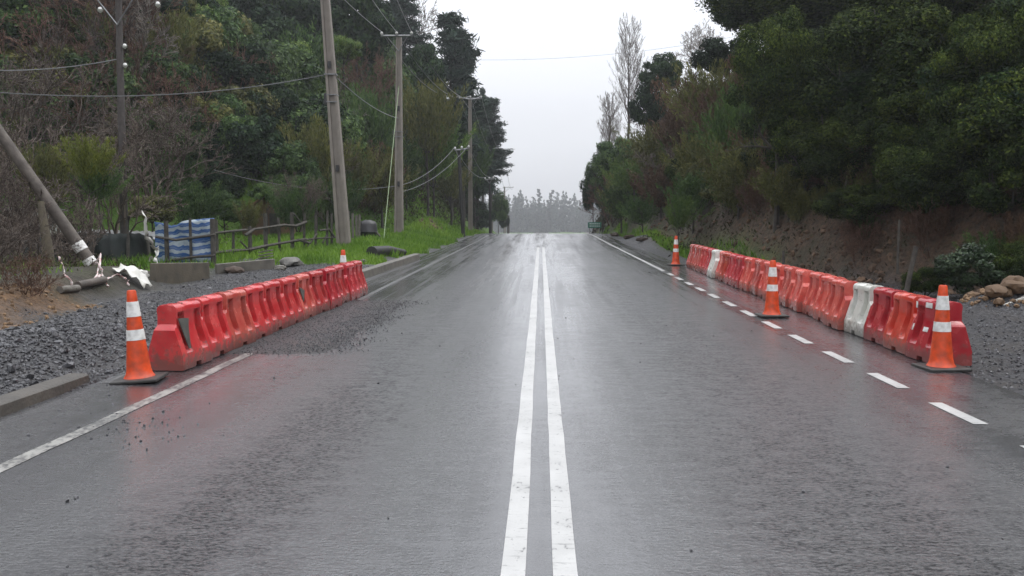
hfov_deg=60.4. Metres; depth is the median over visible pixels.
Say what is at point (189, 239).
tarp gate
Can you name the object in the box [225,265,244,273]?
rock
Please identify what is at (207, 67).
shrub
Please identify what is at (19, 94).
shrub
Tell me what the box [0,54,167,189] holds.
bare shrub
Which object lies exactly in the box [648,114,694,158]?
shrub
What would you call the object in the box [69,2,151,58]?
shrub
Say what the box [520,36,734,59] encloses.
power line
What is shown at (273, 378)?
gravel
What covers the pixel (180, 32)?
shrub
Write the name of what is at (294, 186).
power line
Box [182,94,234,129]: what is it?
shrub
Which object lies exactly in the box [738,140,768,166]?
shrub
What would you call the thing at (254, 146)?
shrub
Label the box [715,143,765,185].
shrub
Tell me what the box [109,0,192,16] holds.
shrub
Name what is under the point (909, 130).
shrub
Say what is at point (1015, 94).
shrub
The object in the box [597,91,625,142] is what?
bare poplar
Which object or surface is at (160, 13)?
shrub
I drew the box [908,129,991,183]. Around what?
shrub
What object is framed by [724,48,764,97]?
shrub
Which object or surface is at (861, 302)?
water barrier
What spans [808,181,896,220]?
shrub
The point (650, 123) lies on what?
shrub
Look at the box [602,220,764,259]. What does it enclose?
grass
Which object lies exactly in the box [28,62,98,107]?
shrub
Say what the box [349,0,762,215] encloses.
sky
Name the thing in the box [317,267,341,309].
water barrier
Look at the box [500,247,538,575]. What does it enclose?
road centre line
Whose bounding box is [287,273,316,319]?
water barrier
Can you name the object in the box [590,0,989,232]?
undergrowth
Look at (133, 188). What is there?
bare shrub
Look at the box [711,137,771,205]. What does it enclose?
shrub
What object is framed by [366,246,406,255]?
log
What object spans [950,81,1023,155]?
shrub
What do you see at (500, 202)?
tree
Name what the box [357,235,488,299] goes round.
road edge line
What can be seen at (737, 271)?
water barrier
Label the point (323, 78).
shrub
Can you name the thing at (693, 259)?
water barrier
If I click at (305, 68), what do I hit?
shrub
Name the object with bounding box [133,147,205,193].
shrub
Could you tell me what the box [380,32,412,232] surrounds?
utility pole
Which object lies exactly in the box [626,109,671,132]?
shrub
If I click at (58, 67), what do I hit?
power line
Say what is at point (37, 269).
bare shrub
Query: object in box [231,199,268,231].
shrub
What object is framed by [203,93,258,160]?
shrub
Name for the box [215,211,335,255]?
rail fence
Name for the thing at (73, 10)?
shrub
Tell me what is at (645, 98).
tree
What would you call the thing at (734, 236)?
undergrowth
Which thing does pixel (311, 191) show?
bare shrub
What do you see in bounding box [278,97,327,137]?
shrub
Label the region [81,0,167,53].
shrub
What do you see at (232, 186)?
shrub
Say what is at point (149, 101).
shrub
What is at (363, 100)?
power line
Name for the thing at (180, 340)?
water barrier
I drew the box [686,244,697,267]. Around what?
water barrier
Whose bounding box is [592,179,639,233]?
shrub
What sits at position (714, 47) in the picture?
tree
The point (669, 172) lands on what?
shrub
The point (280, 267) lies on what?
rock
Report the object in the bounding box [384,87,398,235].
guy wire
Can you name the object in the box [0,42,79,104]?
shrub
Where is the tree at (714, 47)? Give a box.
[689,36,738,81]
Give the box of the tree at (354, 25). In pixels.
[313,0,399,80]
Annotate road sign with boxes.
[588,222,600,233]
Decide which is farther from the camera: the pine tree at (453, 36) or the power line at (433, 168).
the pine tree at (453, 36)
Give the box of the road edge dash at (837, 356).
[822,351,854,362]
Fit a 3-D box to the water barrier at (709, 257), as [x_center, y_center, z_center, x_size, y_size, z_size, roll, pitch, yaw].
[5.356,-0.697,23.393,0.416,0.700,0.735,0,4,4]
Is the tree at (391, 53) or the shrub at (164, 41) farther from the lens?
the tree at (391, 53)
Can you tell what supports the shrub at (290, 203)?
on the ground at (118, 288)
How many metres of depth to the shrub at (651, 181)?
47.20 m
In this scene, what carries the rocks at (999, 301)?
on the ground at (118, 288)
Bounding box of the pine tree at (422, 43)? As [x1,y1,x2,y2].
[412,40,437,181]
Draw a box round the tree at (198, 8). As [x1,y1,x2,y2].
[189,2,212,16]
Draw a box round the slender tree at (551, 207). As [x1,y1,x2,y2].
[543,190,554,232]
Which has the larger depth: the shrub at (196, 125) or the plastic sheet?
the shrub at (196, 125)
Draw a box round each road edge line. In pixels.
[0,353,252,472]
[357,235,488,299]
[586,233,664,270]
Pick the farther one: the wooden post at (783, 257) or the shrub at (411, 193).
the shrub at (411, 193)
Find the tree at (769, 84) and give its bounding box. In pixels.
[724,4,841,231]
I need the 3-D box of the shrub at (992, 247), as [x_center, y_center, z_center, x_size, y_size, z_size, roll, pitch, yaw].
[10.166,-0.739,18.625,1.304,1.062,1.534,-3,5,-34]
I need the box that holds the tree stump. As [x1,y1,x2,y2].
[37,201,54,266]
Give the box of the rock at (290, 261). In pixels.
[279,257,303,266]
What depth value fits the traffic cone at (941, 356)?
9.46 m
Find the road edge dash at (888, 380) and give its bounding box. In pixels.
[867,373,908,387]
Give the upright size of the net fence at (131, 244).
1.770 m
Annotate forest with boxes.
[480,189,600,232]
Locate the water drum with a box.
[360,220,377,236]
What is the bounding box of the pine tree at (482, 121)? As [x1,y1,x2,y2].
[473,94,506,228]
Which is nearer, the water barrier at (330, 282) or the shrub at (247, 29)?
the water barrier at (330, 282)
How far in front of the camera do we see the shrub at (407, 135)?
71.02 m
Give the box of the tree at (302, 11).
[241,0,321,43]
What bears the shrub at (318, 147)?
on the ground at (118, 288)
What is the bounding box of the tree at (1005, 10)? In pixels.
[943,0,1023,61]
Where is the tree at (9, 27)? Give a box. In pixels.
[0,0,85,42]
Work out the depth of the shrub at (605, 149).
66.59 m
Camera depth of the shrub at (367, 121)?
55.22 m
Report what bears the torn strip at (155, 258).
hanging from the concrete wall at (174, 272)
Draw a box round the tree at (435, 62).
[402,43,447,192]
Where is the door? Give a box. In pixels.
[269,213,280,234]
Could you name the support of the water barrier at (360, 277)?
on the road
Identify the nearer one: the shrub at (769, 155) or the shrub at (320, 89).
the shrub at (769, 155)
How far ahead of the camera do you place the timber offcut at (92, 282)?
17.22 m
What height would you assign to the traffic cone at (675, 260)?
0.914 m
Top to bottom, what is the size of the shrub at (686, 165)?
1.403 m
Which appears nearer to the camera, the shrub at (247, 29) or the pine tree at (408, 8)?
the shrub at (247, 29)
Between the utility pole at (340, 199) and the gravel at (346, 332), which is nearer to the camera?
the gravel at (346, 332)
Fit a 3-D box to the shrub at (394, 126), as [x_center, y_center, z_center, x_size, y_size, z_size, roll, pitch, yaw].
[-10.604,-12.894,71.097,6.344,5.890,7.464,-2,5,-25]
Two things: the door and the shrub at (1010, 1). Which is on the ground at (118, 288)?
the shrub at (1010, 1)
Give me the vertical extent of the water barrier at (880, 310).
0.700 m
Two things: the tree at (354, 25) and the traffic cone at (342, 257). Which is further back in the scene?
the tree at (354, 25)
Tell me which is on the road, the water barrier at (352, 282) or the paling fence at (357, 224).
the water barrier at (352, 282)
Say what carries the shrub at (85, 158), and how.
on the ground at (118, 288)
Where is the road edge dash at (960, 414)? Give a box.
[928,402,987,423]
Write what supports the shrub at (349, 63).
on the ground at (118, 288)
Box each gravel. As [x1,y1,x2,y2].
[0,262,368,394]
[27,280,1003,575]
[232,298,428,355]
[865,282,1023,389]
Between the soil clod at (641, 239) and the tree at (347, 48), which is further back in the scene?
the tree at (347, 48)
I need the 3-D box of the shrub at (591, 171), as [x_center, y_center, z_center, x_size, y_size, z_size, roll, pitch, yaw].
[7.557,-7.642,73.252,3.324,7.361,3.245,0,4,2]
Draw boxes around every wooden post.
[782,251,784,264]
[896,220,899,273]
[904,246,918,291]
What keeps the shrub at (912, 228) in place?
on the ground at (118, 288)
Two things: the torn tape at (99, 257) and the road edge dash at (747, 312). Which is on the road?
the road edge dash at (747, 312)
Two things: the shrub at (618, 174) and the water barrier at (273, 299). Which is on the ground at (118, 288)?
the shrub at (618, 174)
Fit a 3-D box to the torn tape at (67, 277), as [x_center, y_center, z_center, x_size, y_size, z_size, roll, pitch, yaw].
[-8.435,-0.296,16.587,0.338,0.607,0.087,1,4,17]
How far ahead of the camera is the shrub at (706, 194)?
33.68 m
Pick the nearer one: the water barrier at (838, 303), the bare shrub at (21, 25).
the water barrier at (838, 303)
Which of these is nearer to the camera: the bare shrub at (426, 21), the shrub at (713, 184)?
the shrub at (713, 184)
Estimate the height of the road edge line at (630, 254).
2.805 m
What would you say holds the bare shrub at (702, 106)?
on the ground at (118, 288)
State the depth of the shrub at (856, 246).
21.84 m
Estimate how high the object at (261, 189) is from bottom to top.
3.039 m
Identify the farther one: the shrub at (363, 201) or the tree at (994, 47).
the shrub at (363, 201)
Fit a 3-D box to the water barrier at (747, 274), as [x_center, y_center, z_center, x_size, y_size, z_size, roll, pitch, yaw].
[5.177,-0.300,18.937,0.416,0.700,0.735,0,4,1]
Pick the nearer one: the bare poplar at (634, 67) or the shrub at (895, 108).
the shrub at (895, 108)
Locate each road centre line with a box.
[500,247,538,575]
[542,247,577,575]
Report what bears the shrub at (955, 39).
on the ground at (118, 288)
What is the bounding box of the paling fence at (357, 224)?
[349,211,360,237]
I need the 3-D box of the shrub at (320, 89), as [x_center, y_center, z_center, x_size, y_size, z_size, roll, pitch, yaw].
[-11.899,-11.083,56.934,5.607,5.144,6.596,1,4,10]
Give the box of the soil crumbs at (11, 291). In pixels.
[0,280,101,329]
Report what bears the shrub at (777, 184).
on the ground at (118, 288)
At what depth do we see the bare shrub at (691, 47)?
50.22 m
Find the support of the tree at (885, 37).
on the ground at (118, 288)
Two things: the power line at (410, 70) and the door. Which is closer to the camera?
the door
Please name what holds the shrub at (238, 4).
on the ground at (118, 288)
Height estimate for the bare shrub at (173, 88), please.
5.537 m
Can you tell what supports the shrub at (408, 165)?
on the ground at (118, 288)
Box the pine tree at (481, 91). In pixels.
[479,87,489,201]
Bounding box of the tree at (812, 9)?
[691,0,855,44]
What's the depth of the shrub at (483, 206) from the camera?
100.17 m
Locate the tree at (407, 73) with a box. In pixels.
[365,60,417,144]
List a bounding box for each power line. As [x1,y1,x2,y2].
[0,59,116,70]
[0,75,323,96]
[215,170,394,189]
[336,77,398,118]
[345,0,381,31]
[383,34,457,96]
[398,34,469,97]
[403,146,467,191]
[403,147,454,184]
[412,34,480,99]
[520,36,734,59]
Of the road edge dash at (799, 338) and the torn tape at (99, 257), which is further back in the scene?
the torn tape at (99, 257)
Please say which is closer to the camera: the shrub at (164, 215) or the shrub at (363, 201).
the shrub at (164, 215)
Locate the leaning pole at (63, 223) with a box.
[0,124,98,266]
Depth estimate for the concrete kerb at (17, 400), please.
7.88 m
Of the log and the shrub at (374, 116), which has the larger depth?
the shrub at (374, 116)
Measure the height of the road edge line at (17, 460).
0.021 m
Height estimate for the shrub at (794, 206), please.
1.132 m
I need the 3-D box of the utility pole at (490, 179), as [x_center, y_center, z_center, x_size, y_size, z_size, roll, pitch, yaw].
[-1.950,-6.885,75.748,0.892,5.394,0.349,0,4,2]
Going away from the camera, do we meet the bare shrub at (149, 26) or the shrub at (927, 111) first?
the shrub at (927, 111)
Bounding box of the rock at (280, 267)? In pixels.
[273,265,285,269]
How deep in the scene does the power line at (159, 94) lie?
29.75 m
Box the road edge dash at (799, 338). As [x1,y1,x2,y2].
[789,335,811,342]
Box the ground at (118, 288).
[0,0,1023,409]
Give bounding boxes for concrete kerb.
[0,373,89,416]
[362,253,419,277]
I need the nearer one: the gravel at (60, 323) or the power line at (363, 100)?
the gravel at (60, 323)
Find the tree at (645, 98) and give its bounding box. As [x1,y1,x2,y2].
[626,82,666,138]
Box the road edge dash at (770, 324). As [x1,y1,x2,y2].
[761,321,780,327]
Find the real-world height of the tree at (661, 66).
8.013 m
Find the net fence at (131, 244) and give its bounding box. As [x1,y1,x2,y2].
[0,216,155,265]
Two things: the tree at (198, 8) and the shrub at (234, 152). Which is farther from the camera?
the tree at (198, 8)
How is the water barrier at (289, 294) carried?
on the gravel patch
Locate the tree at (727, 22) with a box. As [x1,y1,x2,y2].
[707,0,780,92]
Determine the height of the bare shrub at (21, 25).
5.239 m
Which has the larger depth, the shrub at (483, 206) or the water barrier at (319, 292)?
the shrub at (483, 206)
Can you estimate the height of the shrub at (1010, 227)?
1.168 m
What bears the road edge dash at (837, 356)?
on the road
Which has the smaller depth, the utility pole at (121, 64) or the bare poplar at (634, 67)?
the utility pole at (121, 64)
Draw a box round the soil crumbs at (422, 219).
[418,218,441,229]
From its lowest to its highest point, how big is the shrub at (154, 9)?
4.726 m
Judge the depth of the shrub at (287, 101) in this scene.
47.47 m
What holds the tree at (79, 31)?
on the ground at (118, 288)
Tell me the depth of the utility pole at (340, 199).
32.79 m
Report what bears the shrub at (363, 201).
on the ground at (118, 288)
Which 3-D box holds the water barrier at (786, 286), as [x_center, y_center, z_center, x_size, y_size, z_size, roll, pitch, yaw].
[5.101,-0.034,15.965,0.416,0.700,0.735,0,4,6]
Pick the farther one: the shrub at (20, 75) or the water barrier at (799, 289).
the shrub at (20, 75)
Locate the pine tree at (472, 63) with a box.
[449,39,483,222]
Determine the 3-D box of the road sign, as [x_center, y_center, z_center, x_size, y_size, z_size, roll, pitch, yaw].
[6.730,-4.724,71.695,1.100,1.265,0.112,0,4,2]
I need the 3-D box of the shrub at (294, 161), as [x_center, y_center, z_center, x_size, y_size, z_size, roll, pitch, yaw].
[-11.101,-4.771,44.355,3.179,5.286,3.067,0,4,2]
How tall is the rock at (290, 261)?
0.353 m
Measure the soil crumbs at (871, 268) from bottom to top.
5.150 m
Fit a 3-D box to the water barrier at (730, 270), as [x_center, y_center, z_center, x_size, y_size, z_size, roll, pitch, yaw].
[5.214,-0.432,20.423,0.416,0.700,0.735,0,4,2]
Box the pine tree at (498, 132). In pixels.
[485,97,514,232]
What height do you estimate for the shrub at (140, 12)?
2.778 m
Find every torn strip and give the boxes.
[142,211,158,251]
[153,251,158,262]
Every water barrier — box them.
[148,300,212,370]
[186,294,232,357]
[212,289,255,349]
[232,285,272,339]
[252,280,288,332]
[270,277,303,325]
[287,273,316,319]
[302,270,329,313]
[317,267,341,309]
[325,265,349,303]
[337,263,359,299]
[346,260,367,296]
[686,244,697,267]
[690,245,702,269]
[694,246,705,271]
[698,247,709,272]
[703,248,718,274]
[707,250,721,277]
[715,251,731,278]
[718,252,736,281]
[724,254,743,284]
[731,255,748,287]
[739,257,758,291]
[749,259,767,294]
[757,261,780,296]
[763,264,789,299]
[778,266,801,306]
[788,269,813,311]
[802,272,830,316]
[813,275,846,321]
[823,279,857,329]
[844,283,883,336]
[863,287,906,344]
[883,292,928,354]
[905,297,971,365]
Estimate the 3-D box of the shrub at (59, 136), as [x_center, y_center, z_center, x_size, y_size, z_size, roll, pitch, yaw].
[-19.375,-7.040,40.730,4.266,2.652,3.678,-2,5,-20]
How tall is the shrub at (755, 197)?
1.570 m
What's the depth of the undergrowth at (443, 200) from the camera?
71.25 m
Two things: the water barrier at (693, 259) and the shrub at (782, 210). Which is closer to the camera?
the water barrier at (693, 259)
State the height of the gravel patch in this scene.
0.121 m
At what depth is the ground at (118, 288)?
20.00 m
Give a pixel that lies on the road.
(680, 439)
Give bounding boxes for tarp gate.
[154,218,215,266]
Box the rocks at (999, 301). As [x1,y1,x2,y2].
[959,284,1023,307]
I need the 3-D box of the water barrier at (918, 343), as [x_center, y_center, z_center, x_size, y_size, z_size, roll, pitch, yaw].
[4.855,0.481,10.023,0.416,0.700,0.735,0,4,-1]
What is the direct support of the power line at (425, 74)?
attached to the utility pole at (398, 203)
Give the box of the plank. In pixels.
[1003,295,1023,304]
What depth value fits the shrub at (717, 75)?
42.79 m
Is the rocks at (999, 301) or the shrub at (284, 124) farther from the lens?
the shrub at (284, 124)
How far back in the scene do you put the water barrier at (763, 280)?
17.55 m
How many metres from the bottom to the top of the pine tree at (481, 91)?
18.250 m
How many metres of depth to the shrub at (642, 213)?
47.40 m
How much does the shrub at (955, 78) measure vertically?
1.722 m
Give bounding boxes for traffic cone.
[109,290,168,384]
[340,250,345,263]
[667,236,684,265]
[754,260,789,317]
[911,285,971,371]
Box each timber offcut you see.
[56,285,80,292]
[74,276,107,287]
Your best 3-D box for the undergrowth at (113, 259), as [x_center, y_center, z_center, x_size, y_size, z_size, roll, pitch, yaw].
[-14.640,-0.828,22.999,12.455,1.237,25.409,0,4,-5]
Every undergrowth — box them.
[0,233,275,288]
[12,0,473,232]
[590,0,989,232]
[643,162,1023,287]
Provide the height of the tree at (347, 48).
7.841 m
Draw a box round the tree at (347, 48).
[333,34,362,100]
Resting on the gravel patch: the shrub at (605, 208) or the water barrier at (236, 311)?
the water barrier at (236, 311)
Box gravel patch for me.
[225,301,404,353]
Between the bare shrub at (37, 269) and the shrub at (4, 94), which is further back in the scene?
the shrub at (4, 94)
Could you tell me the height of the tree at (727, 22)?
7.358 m
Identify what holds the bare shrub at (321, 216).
on the ground at (118, 288)
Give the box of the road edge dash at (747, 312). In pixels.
[739,310,755,315]
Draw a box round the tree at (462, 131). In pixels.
[438,118,473,223]
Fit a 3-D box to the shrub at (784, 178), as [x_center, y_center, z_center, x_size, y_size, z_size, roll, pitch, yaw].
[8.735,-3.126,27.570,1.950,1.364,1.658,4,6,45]
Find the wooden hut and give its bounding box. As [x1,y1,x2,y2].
[240,196,295,235]
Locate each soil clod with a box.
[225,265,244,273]
[624,234,634,238]
[636,237,647,241]
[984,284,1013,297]
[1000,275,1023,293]
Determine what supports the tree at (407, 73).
on the ground at (118, 288)
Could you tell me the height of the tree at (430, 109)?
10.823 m
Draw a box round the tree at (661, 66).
[637,52,684,130]
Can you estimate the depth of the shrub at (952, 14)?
24.06 m
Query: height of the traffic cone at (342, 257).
0.914 m
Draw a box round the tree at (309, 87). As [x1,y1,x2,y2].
[295,78,324,98]
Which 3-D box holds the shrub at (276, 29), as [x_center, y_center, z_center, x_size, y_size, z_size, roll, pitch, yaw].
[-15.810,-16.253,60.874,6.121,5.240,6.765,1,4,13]
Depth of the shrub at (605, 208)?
67.98 m
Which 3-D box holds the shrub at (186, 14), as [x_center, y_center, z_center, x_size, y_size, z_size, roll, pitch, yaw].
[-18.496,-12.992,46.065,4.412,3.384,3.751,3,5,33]
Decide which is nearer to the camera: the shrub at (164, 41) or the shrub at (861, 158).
the shrub at (861, 158)
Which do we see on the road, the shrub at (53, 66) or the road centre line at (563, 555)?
the road centre line at (563, 555)
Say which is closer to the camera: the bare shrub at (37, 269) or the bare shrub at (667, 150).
the bare shrub at (37, 269)
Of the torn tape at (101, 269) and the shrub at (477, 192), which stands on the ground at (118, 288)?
the shrub at (477, 192)
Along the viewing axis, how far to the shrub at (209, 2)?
51.00 m
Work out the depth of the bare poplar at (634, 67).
105.93 m
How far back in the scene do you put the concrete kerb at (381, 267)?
25.62 m
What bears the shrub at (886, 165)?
on the ground at (118, 288)
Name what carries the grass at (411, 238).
on the ground at (118, 288)
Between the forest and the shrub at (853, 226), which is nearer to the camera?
the shrub at (853, 226)
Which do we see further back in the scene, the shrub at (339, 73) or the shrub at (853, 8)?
the shrub at (339, 73)
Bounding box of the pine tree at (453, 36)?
[427,9,485,218]
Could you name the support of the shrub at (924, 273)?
on the ground at (118, 288)
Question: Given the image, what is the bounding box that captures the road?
[0,233,1023,575]
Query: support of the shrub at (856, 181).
on the ground at (118, 288)
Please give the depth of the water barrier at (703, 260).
24.12 m
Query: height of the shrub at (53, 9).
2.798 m
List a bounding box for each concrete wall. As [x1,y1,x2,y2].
[150,262,209,282]
[215,259,274,273]
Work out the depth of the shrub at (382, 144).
52.48 m
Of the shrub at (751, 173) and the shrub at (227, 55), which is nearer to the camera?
the shrub at (751, 173)
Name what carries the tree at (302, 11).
on the ground at (118, 288)
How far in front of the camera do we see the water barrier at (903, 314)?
10.74 m
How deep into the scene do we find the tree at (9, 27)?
39.74 m
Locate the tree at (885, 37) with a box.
[790,0,960,135]
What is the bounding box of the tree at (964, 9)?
[838,0,993,29]
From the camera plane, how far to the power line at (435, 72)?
50.98 m
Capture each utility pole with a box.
[97,0,160,233]
[320,0,350,243]
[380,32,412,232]
[454,145,469,236]
[459,96,481,229]
[484,176,493,232]
[503,186,513,232]
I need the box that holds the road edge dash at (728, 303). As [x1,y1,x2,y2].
[722,301,735,305]
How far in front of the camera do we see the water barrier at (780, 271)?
16.43 m
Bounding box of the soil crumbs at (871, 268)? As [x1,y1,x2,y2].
[650,162,1023,294]
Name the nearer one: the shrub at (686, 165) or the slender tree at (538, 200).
the shrub at (686, 165)
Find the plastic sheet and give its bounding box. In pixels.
[112,264,151,287]
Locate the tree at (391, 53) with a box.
[346,37,395,98]
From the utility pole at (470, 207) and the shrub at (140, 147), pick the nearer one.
the shrub at (140, 147)
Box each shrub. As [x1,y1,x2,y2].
[0,0,145,85]
[0,1,99,76]
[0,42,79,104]
[0,43,25,69]
[0,54,41,148]
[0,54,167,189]
[0,73,40,109]
[0,106,24,153]
[0,113,121,233]
[0,155,93,266]
[0,160,80,264]
[0,210,81,268]
[0,247,66,303]
[1,62,134,149]
[1,97,38,125]
[2,48,24,87]
[2,51,51,92]
[3,0,60,42]
[4,93,105,164]
[5,13,72,47]
[10,141,79,216]
[19,180,112,266]
[23,0,158,54]
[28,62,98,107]
[31,115,187,233]
[42,0,92,45]
[45,18,171,109]
[45,111,130,148]
[48,20,92,48]
[53,132,128,220]
[54,0,81,28]
[57,50,130,104]
[64,68,165,132]
[68,163,132,229]
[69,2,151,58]
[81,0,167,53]
[82,82,242,197]
[98,0,180,87]
[101,118,166,166]
[105,3,156,39]
[105,53,186,108]
[106,0,182,35]
[106,24,193,61]
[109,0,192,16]
[110,57,232,159]
[123,43,193,96]
[127,6,213,68]
[128,94,169,116]
[128,194,178,231]
[130,0,197,11]
[133,5,197,50]
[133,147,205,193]
[137,12,181,37]
[149,106,211,159]
[153,53,213,110]
[155,178,235,223]
[161,13,236,63]
[180,18,215,74]
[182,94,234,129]
[193,5,255,85]
[194,42,274,86]
[195,0,220,11]
[196,39,277,89]
[197,160,247,198]
[198,0,228,7]
[200,189,241,234]
[201,90,236,115]
[201,122,245,157]
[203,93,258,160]
[204,110,285,173]
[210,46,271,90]
[215,82,279,117]
[219,6,264,41]
[226,0,251,13]
[226,126,278,172]
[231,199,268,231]
[232,10,256,39]
[234,117,273,167]
[237,34,304,100]
[243,72,299,128]
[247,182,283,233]
[256,16,324,65]
[257,140,321,193]
[259,15,341,84]
[265,170,327,231]
[265,184,321,229]
[268,39,322,86]
[276,111,361,230]
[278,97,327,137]
[278,118,289,133]
[280,94,362,160]
[287,38,321,81]
[300,93,370,174]
[308,171,371,223]
[309,138,358,221]
[314,76,371,108]
[319,69,325,85]
[325,76,368,116]
[336,43,395,114]
[336,59,365,90]
[339,57,360,78]
[343,81,405,157]
[343,140,387,212]
[348,171,381,211]
[352,112,384,149]
[358,140,406,214]
[363,145,421,229]
[377,100,419,141]
[387,0,442,54]
[388,136,424,189]
[390,147,412,180]
[393,126,413,147]
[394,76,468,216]
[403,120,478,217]
[403,161,428,212]
[425,158,473,225]
[459,200,495,228]
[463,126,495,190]
[465,167,487,228]
[465,198,486,216]
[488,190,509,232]
[499,214,509,232]
[577,174,615,225]
[579,175,604,232]
[583,152,621,231]
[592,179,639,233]
[594,172,632,205]
[595,136,634,221]
[595,192,616,218]
[598,155,647,220]
[612,123,671,203]
[615,194,664,231]
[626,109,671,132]
[626,165,677,218]
[634,144,676,197]
[637,108,672,135]
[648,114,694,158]
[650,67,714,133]
[655,171,713,233]
[659,57,743,143]
[659,152,679,182]
[663,157,683,183]
[663,194,715,247]
[672,75,738,141]
[673,19,723,75]
[674,160,700,183]
[689,132,725,169]
[691,82,768,167]
[695,153,732,211]
[698,182,728,206]
[703,166,762,220]
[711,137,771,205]
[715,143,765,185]
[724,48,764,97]
[733,184,766,218]
[736,173,767,214]
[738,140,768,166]
[747,159,808,222]
[749,164,774,201]
[759,167,808,194]
[762,105,808,173]
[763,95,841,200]
[769,198,785,215]
[775,159,801,180]
[778,188,811,220]
[783,61,854,99]
[787,107,878,197]
[797,25,837,55]
[798,186,827,213]
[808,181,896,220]
[824,161,872,206]
[831,6,869,38]
[838,213,883,240]
[838,214,881,266]
[842,115,928,166]
[845,136,881,179]
[863,83,925,145]
[870,139,956,213]
[874,124,984,213]
[889,198,963,258]
[900,266,944,295]
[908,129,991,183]
[910,0,989,45]
[910,43,980,97]
[911,71,974,130]
[930,242,1009,295]
[933,30,1020,69]
[935,92,1023,186]
[940,12,981,49]
[944,80,1023,162]
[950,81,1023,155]
[951,229,1007,267]
[974,63,1023,105]
[987,213,1023,256]
[987,238,1023,276]
[992,0,1023,31]
[997,232,1023,256]
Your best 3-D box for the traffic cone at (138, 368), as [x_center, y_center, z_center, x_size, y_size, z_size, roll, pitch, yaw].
[-3.783,0.476,8.844,0.450,0.914,0.450,-4,5,-6]
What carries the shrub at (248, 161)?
on the ground at (118, 288)
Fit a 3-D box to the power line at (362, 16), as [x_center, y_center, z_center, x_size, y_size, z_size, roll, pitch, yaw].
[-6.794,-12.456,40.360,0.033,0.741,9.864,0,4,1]
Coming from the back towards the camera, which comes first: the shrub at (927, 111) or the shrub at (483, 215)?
the shrub at (483, 215)
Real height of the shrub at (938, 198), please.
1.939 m
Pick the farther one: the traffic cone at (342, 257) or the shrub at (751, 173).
the shrub at (751, 173)
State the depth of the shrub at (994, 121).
18.59 m
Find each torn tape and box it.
[58,256,72,284]
[91,253,101,277]
[93,262,108,287]
[107,274,129,286]
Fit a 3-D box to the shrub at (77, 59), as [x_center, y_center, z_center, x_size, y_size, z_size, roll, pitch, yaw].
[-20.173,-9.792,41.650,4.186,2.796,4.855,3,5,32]
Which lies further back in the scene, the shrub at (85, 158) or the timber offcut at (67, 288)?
the shrub at (85, 158)
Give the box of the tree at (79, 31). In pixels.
[66,6,124,56]
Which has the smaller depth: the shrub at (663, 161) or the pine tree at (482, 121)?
the shrub at (663, 161)
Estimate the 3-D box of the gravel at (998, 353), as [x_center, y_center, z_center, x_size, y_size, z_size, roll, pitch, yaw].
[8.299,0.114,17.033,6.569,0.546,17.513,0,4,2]
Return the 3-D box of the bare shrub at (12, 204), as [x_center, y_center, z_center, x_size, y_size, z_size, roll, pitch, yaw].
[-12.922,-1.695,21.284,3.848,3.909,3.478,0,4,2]
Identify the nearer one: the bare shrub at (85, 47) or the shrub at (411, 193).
the bare shrub at (85, 47)
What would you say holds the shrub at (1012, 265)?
on the ground at (118, 288)
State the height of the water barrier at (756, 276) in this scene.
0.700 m
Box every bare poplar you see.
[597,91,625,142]
[608,13,650,138]
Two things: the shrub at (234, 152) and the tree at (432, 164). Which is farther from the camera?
the tree at (432, 164)
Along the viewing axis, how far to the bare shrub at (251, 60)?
47.18 m
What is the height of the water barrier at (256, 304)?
0.700 m
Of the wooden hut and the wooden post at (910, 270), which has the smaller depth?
the wooden post at (910, 270)
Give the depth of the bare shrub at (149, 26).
41.97 m
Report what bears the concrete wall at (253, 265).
on the ground at (118, 288)
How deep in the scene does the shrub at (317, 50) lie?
57.22 m
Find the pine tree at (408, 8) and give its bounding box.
[384,0,435,66]
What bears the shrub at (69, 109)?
on the ground at (118, 288)
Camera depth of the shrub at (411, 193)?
59.70 m
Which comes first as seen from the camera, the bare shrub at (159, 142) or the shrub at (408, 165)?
the bare shrub at (159, 142)
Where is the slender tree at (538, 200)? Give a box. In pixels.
[533,189,542,225]
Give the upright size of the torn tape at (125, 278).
0.284 m
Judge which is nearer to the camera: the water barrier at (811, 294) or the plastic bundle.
the water barrier at (811, 294)
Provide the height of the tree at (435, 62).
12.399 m
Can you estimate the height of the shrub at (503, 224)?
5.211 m
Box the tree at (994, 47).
[928,6,1023,126]
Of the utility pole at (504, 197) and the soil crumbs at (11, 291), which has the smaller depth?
the soil crumbs at (11, 291)
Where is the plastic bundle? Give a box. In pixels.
[140,269,148,277]
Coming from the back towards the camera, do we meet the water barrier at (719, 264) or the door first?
the door
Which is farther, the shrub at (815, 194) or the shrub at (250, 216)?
the shrub at (250, 216)
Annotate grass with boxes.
[0,262,162,278]
[55,173,486,269]
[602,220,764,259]
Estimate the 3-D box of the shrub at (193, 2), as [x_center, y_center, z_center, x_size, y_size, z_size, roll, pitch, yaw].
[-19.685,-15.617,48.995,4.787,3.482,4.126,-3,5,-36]

